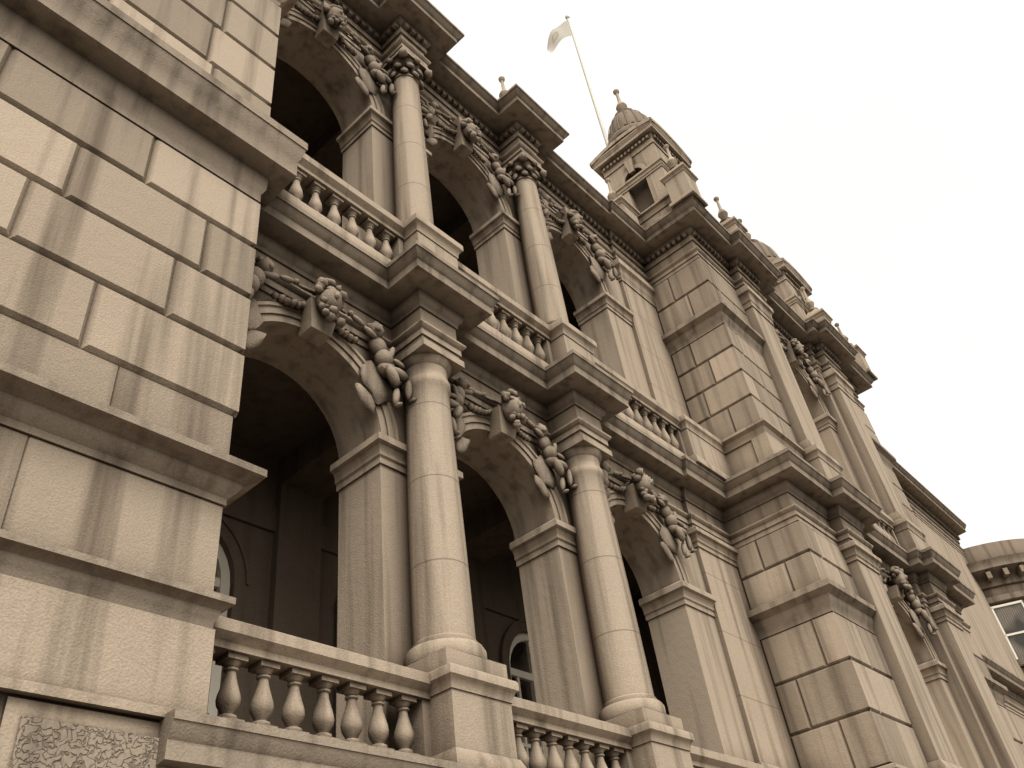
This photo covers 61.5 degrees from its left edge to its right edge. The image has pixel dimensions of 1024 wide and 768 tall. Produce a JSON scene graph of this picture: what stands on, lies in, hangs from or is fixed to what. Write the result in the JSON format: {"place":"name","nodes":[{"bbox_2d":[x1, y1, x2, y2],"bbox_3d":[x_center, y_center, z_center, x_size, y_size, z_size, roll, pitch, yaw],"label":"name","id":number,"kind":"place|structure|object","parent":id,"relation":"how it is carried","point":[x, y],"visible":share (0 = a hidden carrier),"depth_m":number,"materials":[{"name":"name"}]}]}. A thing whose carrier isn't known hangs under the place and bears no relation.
{"place":"outdoors","nodes":[
{"label":"outdoors","id":0,"kind":"place"},
{"bbox_2d":[428,0,1023,548],"label":"sky","id":1,"kind":"structure","parent":0,"point":[876,147],"materials":[{"name":"white"}]},
{"bbox_2d":[964,538,1023,671],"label":"neighbour building","id":2,"kind":"structure","parent":0,"point":[996,568],"depth_m":35.76,"materials":[{"name":"beige stone"}]},
{"bbox_2d":[990,600,1023,665],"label":"neighbour window frames","id":3,"kind":"structure","parent":2,"relation":"attached to","point":[1003,631],"depth_m":34.78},
{"bbox_2d":[993,603,1023,658],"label":"window pane","id":4,"kind":"structure","parent":3,"relation":"in","point":[1010,618],"depth_m":34.72,"materials":[{"name":"grey glass"}]},
{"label":"pavement","id":5,"kind":"structure","parent":0,"visible":0},
{"bbox_2d":[0,0,297,722],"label":"pavilion","id":6,"kind":"object","parent":5,"relation":"on","point":[58,646],"visible":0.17,"depth_m":5.89,"materials":[{"name":"stone"}]},
{"bbox_2d":[0,696,159,767],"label":"basement panel margins","id":7,"kind":"object","parent":6,"relation":"attached to","point":[15,709],"visible":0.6,"depth_m":5.50,"materials":[{"name":"beige stone"}]},
{"bbox_2d":[9,715,166,767],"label":"stone panel","id":8,"kind":"object","parent":6,"relation":"attached to","point":[42,743],"visible":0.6,"depth_m":5.49,"materials":[{"name":"beige stone"}]},
{"bbox_2d":[243,0,1023,767],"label":"arcade entablatures","id":9,"kind":"object","parent":5,"relation":"on","point":[313,354],"visible":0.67,"depth_m":13.91,"materials":[{"name":"stone"}]},
{"bbox_2d":[217,57,641,737],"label":"loggia interiors","id":10,"kind":"object","parent":9,"relation":"attached to","point":[279,535],"visible":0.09,"depth_m":12.23,"materials":[{"name":"stone"}]},
{"bbox_2d":[207,543,544,767],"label":"window frames","id":11,"kind":"structure","parent":10,"relation":"attached to","point":[222,583],"depth_m":11.08,"materials":[{"name":"grey wood"}]},
{"bbox_2d":[214,573,532,757],"bbox_3d":[-2.216,1.901,14.166,0.020,10.880,8.360,-34,-45,28],"label":"window glass","id":12,"kind":"object","parent":11,"relation":"in","point":[519,659],"depth_m":14.72,"materials":[{"name":"black glass"}]},
{"bbox_2d":[207,154,771,767],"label":"balustrade pedestals","id":13,"kind":"object","parent":9,"relation":"on","point":[459,714],"visible":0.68,"depth_m":9.21,"materials":[{"name":"stone"}]},
{"bbox_2d":[0,0,1023,767],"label":"ashlar blocks","id":14,"kind":"structure","parent":9,"relation":"attached to","point":[126,260],"depth_m":8.27,"materials":[{"name":"stone"}]},
{"bbox_2d":[0,0,1023,767],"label":"cornice","id":15,"kind":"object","parent":9,"relation":"attached to","point":[116,60],"visible":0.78,"depth_m":11.13,"materials":[{"name":"stone"}]},
{"bbox_2d":[498,76,877,380],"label":"parapet turrets","id":16,"kind":"object","parent":15,"relation":"on","point":[649,149],"visible":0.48,"depth_m":24.66,"materials":[{"name":"stone"}]},
{"bbox_2d":[565,15,607,145],"bbox_3d":[2.947,-8.640,28.479,0.171,14.300,0.180,-34,-45,28],"label":"flagpole","id":17,"kind":"object","parent":16,"relation":"attached to","point":[567,17],"visible":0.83,"depth_m":29.79,"materials":[{"name":"beige metal"}]},
{"bbox_2d":[547,20,571,52],"bbox_3d":[1.720,-12.861,31.828,1.027,2.612,0.312,-11,-39,2],"label":"flag","id":18,"kind":"object","parent":17,"relation":"attached to","point":[558,34],"visible":1,"depth_m":31.94,"materials":[{"name":"fabric"}]},
{"bbox_2d":[632,179,654,212],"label":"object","id":19,"kind":"object","parent":16,"relation":"attached to","point":[643,196],"visible":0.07,"depth_m":24.22,"materials":[{"name":"stone"}]},
{"bbox_2d":[607,108,778,261],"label":"turret domes","id":20,"kind":"structure","parent":16,"relation":"attached to","point":[624,120],"depth_m":26.36,"materials":[{"name":"beige stone"}]},
{"bbox_2d":[382,46,799,767],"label":"column","id":21,"kind":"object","parent":9,"relation":"attached to","point":[442,618],"visible":0.71,"depth_m":12.49,"materials":[{"name":"stone"}]},
{"bbox_2d":[245,0,938,638],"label":"carved sculpture","id":22,"kind":"object","parent":9,"relation":"attached to","point":[383,376],"visible":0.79,"depth_m":14.59,"materials":[{"name":"stone"}]},
{"bbox_2d":[635,284,1023,767],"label":"pavilion","id":23,"kind":"object","parent":5,"relation":"on","point":[955,716],"visible":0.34,"depth_m":19.73,"materials":[{"name":"stone"}]}
]}

